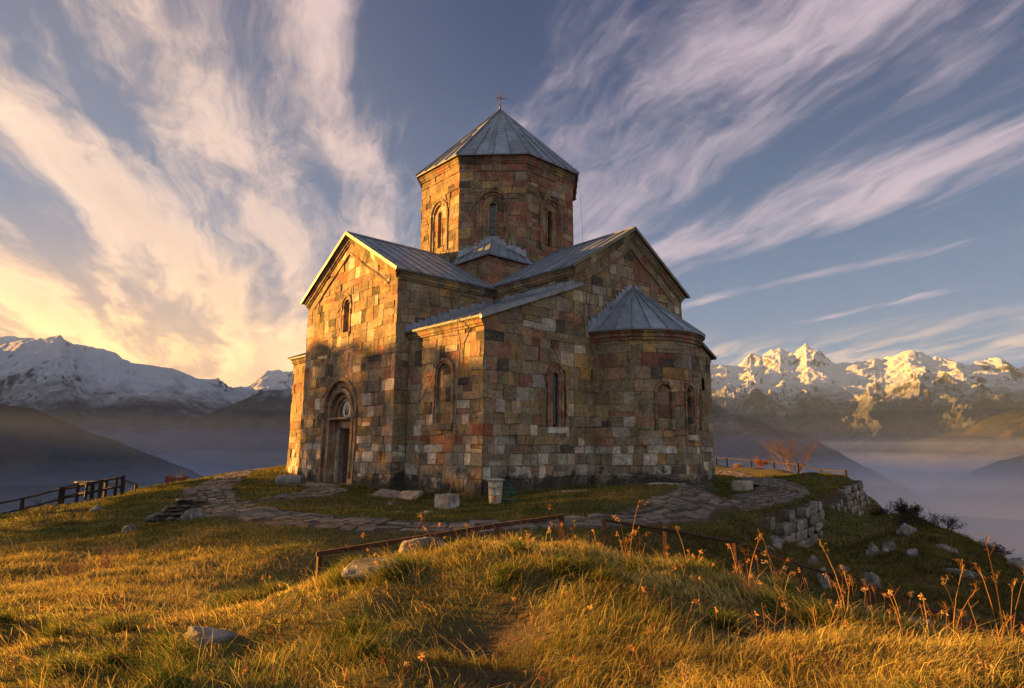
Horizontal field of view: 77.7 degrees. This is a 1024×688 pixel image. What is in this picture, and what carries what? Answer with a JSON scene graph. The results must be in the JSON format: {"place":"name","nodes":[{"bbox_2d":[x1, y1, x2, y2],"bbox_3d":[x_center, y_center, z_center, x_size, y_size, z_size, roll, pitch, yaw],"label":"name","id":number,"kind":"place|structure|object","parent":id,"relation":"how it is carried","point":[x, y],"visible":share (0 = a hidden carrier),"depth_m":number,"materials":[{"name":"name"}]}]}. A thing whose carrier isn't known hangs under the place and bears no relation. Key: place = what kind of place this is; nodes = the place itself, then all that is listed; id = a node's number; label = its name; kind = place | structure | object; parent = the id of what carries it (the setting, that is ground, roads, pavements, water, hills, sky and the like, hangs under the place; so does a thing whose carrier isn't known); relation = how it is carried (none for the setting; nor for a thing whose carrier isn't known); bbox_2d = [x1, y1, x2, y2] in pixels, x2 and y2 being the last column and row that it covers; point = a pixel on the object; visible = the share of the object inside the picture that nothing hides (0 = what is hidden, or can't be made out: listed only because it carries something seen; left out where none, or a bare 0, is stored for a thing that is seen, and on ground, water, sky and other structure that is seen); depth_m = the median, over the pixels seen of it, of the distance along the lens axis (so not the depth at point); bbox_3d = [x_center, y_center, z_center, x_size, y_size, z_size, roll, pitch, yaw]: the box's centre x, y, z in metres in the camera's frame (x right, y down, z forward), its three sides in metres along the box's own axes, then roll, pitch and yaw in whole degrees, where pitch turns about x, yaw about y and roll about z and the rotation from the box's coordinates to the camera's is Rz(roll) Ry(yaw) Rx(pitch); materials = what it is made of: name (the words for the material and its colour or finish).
{"place":"outdoors","nodes":[
{"label":"outdoors","id":0,"kind":"place"},
{"bbox_2d":[0,404,203,513],"bbox_3d":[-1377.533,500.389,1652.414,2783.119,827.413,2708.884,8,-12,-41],"label":"wooded hill","id":1,"kind":"structure","parent":0,"point":[40,452],"depth_m":1774.60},
{"bbox_2d":[0,335,240,456],"bbox_3d":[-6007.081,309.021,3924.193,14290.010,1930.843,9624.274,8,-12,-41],"label":"snowy mountain","id":2,"kind":"structure","parent":0,"point":[107,394],"depth_m":5541.76,"materials":[{"name":"white snow"}]},
{"bbox_2d":[165,469,188,482],"bbox_3d":[-18.696,7.387,35.483,1.040,0.977,0.560,0,-9,0],"label":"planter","id":3,"kind":"object","parent":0,"point":[169,479],"visible":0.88,"depth_m":35.22,"materials":[{"name":"brown wood"}]},
{"bbox_2d":[148,388,291,476],"bbox_3d":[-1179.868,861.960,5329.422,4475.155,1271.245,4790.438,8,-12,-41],"label":"distant hill","id":4,"kind":"structure","parent":0,"point":[252,432],"depth_m":4642.09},
{"bbox_2d":[179,468,812,533],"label":"path","id":5,"kind":"structure","parent":0,"point":[673,506],"depth_m":16.44,"materials":[{"name":"stone"}]},
{"bbox_2d":[0,464,1023,687],"bbox_3d":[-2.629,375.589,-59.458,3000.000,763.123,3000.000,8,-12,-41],"label":"ground","id":6,"kind":"structure","parent":0,"point":[509,632],"depth_m":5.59,"materials":[{"name":"green plant"}]},
{"bbox_2d":[0,489,62,513],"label":"fence","id":7,"kind":"object","parent":6,"relation":"on","point":[22,499],"visible":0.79,"depth_m":28.16,"materials":[{"name":"brown wood"}]},
{"bbox_2d":[19,491,68,526],"bbox_3d":[-15.306,5.402,20.866,1.472,1.232,1.285,2,-9,-13],"label":"bare weed","id":8,"kind":"object","parent":6,"relation":"on","point":[38,503],"visible":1,"depth_m":20.79,"materials":[{"name":"plant"}]},
{"bbox_2d":[51,553,93,579],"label":"tawny weed","id":9,"kind":"object","parent":6,"relation":"on","point":[69,568],"visible":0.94,"depth_m":10.34,"materials":[{"name":"plant"}]},
{"bbox_2d":[61,497,94,523],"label":"bare weed","id":10,"kind":"object","parent":6,"relation":"on","point":[72,516],"visible":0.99,"depth_m":20.67,"materials":[{"name":"brown plant"}]},
{"bbox_2d":[57,475,124,504],"bbox_3d":[-20.006,7.288,30.101,2.596,2.067,2.170,-6,-11,34],"label":"timber enclosure","id":11,"kind":"object","parent":6,"relation":"on","point":[77,486],"visible":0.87,"depth_m":29.95,"materials":[{"name":"brown wood"}]},
{"bbox_2d":[89,505,104,511],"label":"rock","id":12,"kind":"object","parent":6,"relation":"on","point":[96,507],"visible":0.59,"depth_m":22.18,"materials":[{"name":"grey stone"}]},
{"bbox_2d":[92,537,134,568],"bbox_3d":[-7.308,3.848,11.646,0.650,0.592,0.805,2,-9,-7],"label":"tawny weed","id":13,"kind":"object","parent":6,"relation":"on","point":[107,558],"visible":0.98,"depth_m":11.59,"materials":[{"name":"brown plant"}]},
{"bbox_2d":[121,524,137,532],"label":"rock","id":14,"kind":"object","parent":6,"relation":"on","point":[128,527],"visible":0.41,"depth_m":16.26,"materials":[{"name":"grey stone"}]},
{"bbox_2d":[124,480,138,489],"bbox_3d":[-20.470,8.591,34.371,0.162,2.839,7.564,4,-10,-22],"label":"fence","id":15,"kind":"object","parent":6,"relation":"on","point":[135,486],"visible":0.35,"depth_m":34.42,"materials":[{"name":"brown wood"}]},
{"bbox_2d":[146,498,207,522],"bbox_3d":[-9.601,4.773,18.198,1.634,0.689,0.992,2,-9,-8],"label":"slab pile","id":16,"kind":"object","parent":6,"relation":"on","point":[176,511],"visible":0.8,"depth_m":18.04,"materials":[{"name":"stone"}]},
{"bbox_2d":[180,508,205,521],"bbox_3d":[-8.672,4.664,17.218,0.662,0.411,0.584,8,-12,-41],"label":"rock","id":17,"kind":"object","parent":6,"relation":"on","point":[191,514],"visible":0.69,"depth_m":17.09,"materials":[{"name":"grey stone"}]},
{"bbox_2d":[178,626,242,647],"bbox_3d":[-2.405,2.373,5.009,0.531,0.282,0.292,0,-9,2],"label":"rock","id":18,"kind":"object","parent":6,"relation":"on","point":[217,633],"visible":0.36,"depth_m":4.98,"materials":[{"name":"grey stone"}]},
{"bbox_2d":[275,475,305,484],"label":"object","id":19,"kind":"structure","parent":6,"relation":"on","point":[292,479],"depth_m":27.29,"materials":[{"name":"stone"}]},
{"bbox_2d":[297,482,339,485],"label":"stone slab","id":20,"kind":"structure","parent":6,"relation":"on","point":[316,484],"depth_m":27.10,"materials":[{"name":"grey stone"}]},
{"bbox_2d":[341,557,401,581],"bbox_3d":[-1.332,2.277,6.357,0.642,0.243,0.434,-2,-9,14],"label":"rock","id":21,"kind":"object","parent":6,"relation":"on","point":[353,567],"visible":0.46,"depth_m":6.24,"materials":[{"name":"grey stone"}]},
{"bbox_2d":[370,489,401,497],"bbox_3d":[-4.347,5.312,22.246,1.245,0.413,0.707,-5,-10,30],"label":"stone slab","id":22,"kind":"object","parent":6,"relation":"on","point":[388,493],"depth_m":22.31,"materials":[{"name":"grey stone"}]},
{"bbox_2d":[397,490,422,499],"bbox_3d":[-3.635,5.260,21.813,1.023,0.472,0.694,-7,-12,39],"label":"stone slab","id":23,"kind":"object","parent":6,"relation":"on","point":[412,495],"depth_m":21.73,"materials":[{"name":"grey stone"}]},
{"bbox_2d":[398,537,446,553],"bbox_3d":[-1.018,2.409,7.404,0.615,0.329,0.268,0,-9,4],"label":"rock","id":24,"kind":"object","parent":6,"relation":"on","point":[421,540],"visible":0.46,"depth_m":7.32,"materials":[{"name":"grey stone"}]},
{"bbox_2d":[418,516,445,547],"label":"dry plant","id":25,"kind":"object","parent":6,"relation":"on","point":[432,532],"visible":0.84,"depth_m":7.29,"materials":[{"name":"orange plant"}]},
{"bbox_2d":[315,514,563,577],"bbox_3d":[-1.008,3.575,9.658,3.829,1.840,0.316,3,-9,-18],"label":"rusty fence","id":26,"kind":"object","parent":6,"relation":"on","point":[320,553],"visible":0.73,"depth_m":9.83,"materials":[{"name":"metal"}]},
{"bbox_2d":[434,493,458,508],"bbox_3d":[-1.941,4.717,18.956,0.520,0.450,0.520,-6,-11,34],"label":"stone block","id":27,"kind":"object","parent":6,"relation":"on","point":[446,500],"visible":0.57,"depth_m":18.78,"materials":[{"name":"grey stone"}]},
{"bbox_2d":[486,478,504,503],"bbox_3d":[-0.507,4.463,19.275,0.570,0.745,0.570,8,-12,-41],"label":"litter bin","id":28,"kind":"object","parent":6,"relation":"on","point":[495,487],"visible":0.95,"depth_m":19.10,"materials":[{"name":"beige paint"}]},
{"bbox_2d":[503,480,515,500],"bbox_3d":[-0.072,4.500,19.360,0.405,0.711,0.409,8,-12,-41],"label":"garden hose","id":29,"kind":"object","parent":28,"relation":"hanging from","point":[505,499],"visible":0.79,"depth_m":19.36,"materials":[{"name":"green rubber"}]},
{"bbox_2d":[286,93,719,498],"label":"church","id":30,"kind":"structure","parent":6,"relation":"on","point":[467,346],"depth_m":26.16,"materials":[{"name":"stone"}]},
{"bbox_2d":[341,295,351,337],"bbox_3d":[-7.449,-1.270,29.229,0.484,1.980,1.000,8,-12,-41],"label":"window","id":31,"kind":"structure","parent":30,"relation":"in","point":[346,305],"depth_m":29.26,"materials":[{"name":"stone"}]},
{"bbox_2d":[490,204,495,239],"bbox_3d":[-0.964,-6.128,32.026,0.320,1.980,0.015,0,-9,3],"label":"window","id":32,"kind":"structure","parent":30,"relation":"in","point":[492,208],"depth_m":32.05,"materials":[{"name":"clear glass"}]},
{"bbox_2d":[548,212,549,246],"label":"window","id":33,"kind":"structure","parent":30,"relation":"in","point":[548,212],"depth_m":33.08,"materials":[{"name":"black glass"}]},
{"bbox_2d":[546,363,567,432],"bbox_3d":[1.620,2.088,24.615,1.100,2.710,0.430,8,-12,-41],"label":"window","id":34,"kind":"structure","parent":30,"relation":"in","point":[556,374],"depth_m":24.55,"materials":[{"name":"stone"}]},
{"bbox_2d":[684,383,698,440],"bbox_3d":[7.132,2.732,25.724,0.748,2.320,0.513,8,-12,-41],"label":"window","id":35,"kind":"structure","parent":30,"relation":"in","point":[689,390],"depth_m":25.74,"materials":[{"name":"stone"}]},
{"bbox_2d":[0,538,1022,687],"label":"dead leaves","id":36,"kind":"object","parent":6,"relation":"on","point":[476,678],"visible":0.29,"depth_m":4.84,"materials":[{"name":"plant"}]},
{"bbox_2d":[0,524,1023,687],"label":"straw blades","id":37,"kind":"object","parent":6,"relation":"on","point":[145,607],"visible":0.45,"depth_m":4.75,"materials":[{"name":"yellow plant"}]},
{"bbox_2d":[13,508,1023,687],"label":"dry stalks","id":38,"kind":"object","parent":6,"relation":"on","point":[987,663],"visible":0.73,"depth_m":4.95,"materials":[{"name":"brown plant"}]},
{"bbox_2d":[547,504,573,548],"bbox_3d":[0.531,2.039,7.068,0.321,0.496,0.100,0,-9,2],"label":"dry plant","id":39,"kind":"object","parent":6,"relation":"on","point":[560,529],"visible":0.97,"depth_m":7.07,"materials":[{"name":"brown plant"}]},
{"bbox_2d":[562,490,586,492],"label":"stone slab","id":40,"kind":"structure","parent":6,"relation":"on","point":[565,491],"depth_m":19.98,"materials":[{"name":"grey stone"}]},
{"bbox_2d":[615,499,649,565],"bbox_3d":[1.183,1.898,6.264,0.398,0.707,0.170,-2,-9,12],"label":"dry plant","id":41,"kind":"object","parent":6,"relation":"on","point":[632,531],"visible":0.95,"depth_m":6.28,"materials":[{"name":"brown plant"}]},
{"bbox_2d":[733,463,744,467],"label":"dry shrub","id":42,"kind":"object","parent":6,"relation":"on","point":[736,465],"visible":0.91,"depth_m":54.45,"materials":[{"name":"orange plant"}]},
{"bbox_2d":[732,480,752,490],"bbox_3d":[9.638,5.932,26.549,0.607,0.420,0.846,-6,-11,37],"label":"stone block","id":43,"kind":"object","parent":6,"relation":"on","point":[739,485],"depth_m":26.27,"materials":[{"name":"grey stone"}]},
{"bbox_2d":[737,529,762,592],"bbox_3d":[2.177,1.990,5.813,0.252,0.589,0.167,1,-9,-3],"label":"dry plant","id":44,"kind":"object","parent":6,"relation":"on","point":[751,562],"visible":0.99,"depth_m":5.79,"materials":[{"name":"brown plant"}]},
{"bbox_2d":[739,478,769,486],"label":"stone slab","id":45,"kind":"structure","parent":6,"relation":"on","point":[759,484],"depth_m":27.10,"materials":[{"name":"grey stone"}]},
{"bbox_2d":[752,455,769,467],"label":"orange shrub","id":46,"kind":"object","parent":6,"relation":"on","point":[758,462],"visible":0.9,"depth_m":51.00,"materials":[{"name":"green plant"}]},
{"bbox_2d":[755,534,792,592],"bbox_3d":[2.429,2.046,5.875,0.421,0.588,0.110,3,-9,-13],"label":"dry plant","id":47,"kind":"object","parent":6,"relation":"on","point":[772,563],"visible":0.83,"depth_m":5.87,"materials":[{"name":"brown plant"}]},
{"bbox_2d":[770,535,784,549],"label":"rock","id":48,"kind":"object","parent":6,"relation":"on","point":[778,541],"visible":0.56,"depth_m":16.46,"materials":[{"name":"grey stone"}]},
{"bbox_2d":[715,457,847,476],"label":"fence","id":49,"kind":"object","parent":6,"relation":"on","point":[797,466],"visible":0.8,"depth_m":46.54,"materials":[{"name":"brown wood"}]},
{"bbox_2d":[761,436,827,472],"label":"bare shrub","id":50,"kind":"object","parent":6,"relation":"on","point":[792,455],"visible":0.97,"depth_m":47.80,"materials":[{"name":"brown plant"}]},
{"bbox_2d":[764,499,846,549],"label":"retaining wall","id":51,"kind":"structure","parent":6,"relation":"on","point":[811,515],"depth_m":21.11,"materials":[{"name":"stone"}]},
{"bbox_2d":[602,517,1022,645],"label":"rusty fence","id":52,"kind":"object","parent":6,"relation":"on","point":[735,543],"visible":0.46,"depth_m":9.38,"materials":[{"name":"metal"}]},
{"bbox_2d":[808,555,820,564],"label":"rock","id":53,"kind":"object","parent":6,"relation":"on","point":[814,557],"visible":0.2,"depth_m":14.85,"materials":[{"name":"grey stone"}]},
{"bbox_2d":[817,567,832,588],"bbox_3d":[5.906,4.516,12.021,0.228,0.581,0.337,0,-9,5],"label":"rock","id":54,"kind":"object","parent":6,"relation":"on","point":[823,579],"visible":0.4,"depth_m":11.93,"materials":[{"name":"grey stone"}]},
{"bbox_2d":[819,539,852,617],"bbox_3d":[2.657,1.936,5.172,0.181,0.674,0.228,8,-12,-41],"label":"dry plant","id":55,"kind":"object","parent":6,"relation":"on","point":[821,545],"visible":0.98,"depth_m":5.15,"materials":[{"name":"brown plant"}]},
{"bbox_2d":[837,483,869,515],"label":"retaining wall","id":56,"kind":"structure","parent":6,"relation":"on","point":[853,497],"depth_m":30.77,"materials":[{"name":"stone"}]},
{"bbox_2d":[860,572,880,588],"bbox_3d":[6.841,4.641,12.154,0.426,0.555,0.291,0,-9,1],"label":"rock","id":57,"kind":"object","parent":6,"relation":"on","point":[873,579],"visible":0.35,"depth_m":12.11,"materials":[{"name":"grey stone"}]},
{"bbox_2d":[865,542,879,556],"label":"rock","id":58,"kind":"object","parent":6,"relation":"on","point":[869,550],"visible":0.62,"depth_m":18.94,"materials":[{"name":"grey stone"}]},
{"bbox_2d":[869,507,894,515],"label":"dark shrub","id":59,"kind":"object","parent":6,"relation":"on","point":[882,512],"visible":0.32,"depth_m":27.10,"materials":[{"name":"green plant"}]},
{"bbox_2d":[881,541,897,553],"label":"rock","id":60,"kind":"object","parent":6,"relation":"on","point":[887,545],"visible":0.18,"depth_m":18.04,"materials":[{"name":"grey stone"}]},
{"bbox_2d":[886,497,925,517],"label":"dark shrub","id":61,"kind":"object","parent":6,"relation":"on","point":[902,508],"visible":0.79,"depth_m":24.09,"materials":[{"name":"green plant"}]},
{"bbox_2d":[896,523,916,536],"bbox_3d":[12.594,6.042,20.269,0.775,0.609,0.578,8,-12,-41],"label":"rock","id":62,"kind":"object","parent":6,"relation":"on","point":[904,528],"visible":0.63,"depth_m":20.09,"materials":[{"name":"grey stone"}]},
{"bbox_2d":[890,509,930,527],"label":"dark shrub","id":63,"kind":"object","parent":6,"relation":"on","point":[902,520],"visible":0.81,"depth_m":22.52,"materials":[{"name":"green plant"}]},
{"bbox_2d":[905,548,918,557],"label":"rock","id":64,"kind":"object","parent":6,"relation":"on","point":[911,551],"visible":0.64,"depth_m":16.39,"materials":[{"name":"grey stone"}]},
{"bbox_2d":[898,617,934,623],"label":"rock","id":65,"kind":"object","parent":6,"relation":"on","point":[929,620],"visible":0.07,"depth_m":10.51,"materials":[{"name":"grey stone"}]},
{"bbox_2d":[922,508,966,530],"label":"dark shrub","id":66,"kind":"object","parent":6,"relation":"on","point":[951,522],"visible":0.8,"depth_m":22.56,"materials":[{"name":"green plant"}]},
{"bbox_2d":[936,544,958,554],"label":"rock","id":67,"kind":"object","parent":6,"relation":"on","point":[952,550],"visible":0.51,"depth_m":17.99,"materials":[{"name":"grey stone"}]},
{"bbox_2d":[940,558,979,641],"bbox_3d":[2.923,1.714,4.161,0.268,0.592,0.146,-1,-9,11],"label":"dry plant","id":68,"kind":"object","parent":6,"relation":"on","point":[961,568],"visible":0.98,"depth_m":4.18,"materials":[{"name":"brown plant"}]},
{"bbox_2d":[937,568,984,579],"bbox_3d":[10.496,5.408,14.937,0.380,0.239,1.064,5,-10,-26],"label":"rock","id":69,"kind":"object","parent":6,"relation":"on","point":[967,573],"visible":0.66,"depth_m":14.73,"materials":[{"name":"grey stone"}]},
{"bbox_2d":[978,541,992,547],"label":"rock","id":70,"kind":"object","parent":6,"relation":"on","point":[988,544],"visible":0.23,"depth_m":19.90,"materials":[{"name":"grey stone"}]},
{"bbox_2d":[980,539,1013,555],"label":"dark shrub","id":71,"kind":"object","parent":6,"relation":"on","point":[1002,552],"visible":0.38,"depth_m":19.64,"materials":[{"name":"green plant"}]},
{"bbox_2d":[983,534,1023,644],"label":"dry plant","id":72,"kind":"object","parent":6,"relation":"on","point":[994,578],"visible":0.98,"depth_m":4.36,"materials":[{"name":"brown plant"}]},
{"bbox_2d":[1006,557,1023,570],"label":"rock","id":73,"kind":"object","parent":6,"relation":"on","point":[1019,561],"visible":0.32,"depth_m":18.27,"materials":[{"name":"grey stone"}]},
{"bbox_2d":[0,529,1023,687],"bbox_3d":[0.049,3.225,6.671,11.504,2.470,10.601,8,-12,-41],"label":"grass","id":74,"kind":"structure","parent":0,"point":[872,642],"depth_m":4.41,"materials":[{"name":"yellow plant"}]},
{"bbox_2d":[0,336,1023,472],"bbox_3d":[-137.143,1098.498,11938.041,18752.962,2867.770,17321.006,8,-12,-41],"label":"snowy mountain range","id":75,"kind":"structure","parent":0,"point":[866,413],"depth_m":8867.34,"materials":[{"name":"white snow"}]},
{"bbox_2d":[0,0,1023,387],"label":"sky","id":76,"kind":"structure","parent":0,"point":[842,179],"materials":[{"name":"blue"}]},
{"bbox_2d":[712,402,962,532],"bbox_3d":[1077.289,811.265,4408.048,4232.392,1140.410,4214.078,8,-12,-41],"label":"distant hill","id":77,"kind":"structure","parent":0,"point":[737,436],"depth_m":3770.45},
{"bbox_2d":[878,407,1023,495],"bbox_3d":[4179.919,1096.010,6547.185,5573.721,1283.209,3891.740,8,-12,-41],"label":"distant hill","id":78,"kind":"structure","parent":0,"point":[924,466],"depth_m":5544.48,"materials":[{"name":"grey"}]},
{"bbox_2d":[923,455,1023,560],"bbox_3d":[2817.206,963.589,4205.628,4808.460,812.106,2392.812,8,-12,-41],"label":"distant hill","id":79,"kind":"structure","parent":0,"point":[986,500],"depth_m":3450.45,"materials":[{"name":"grey"}]}
]}

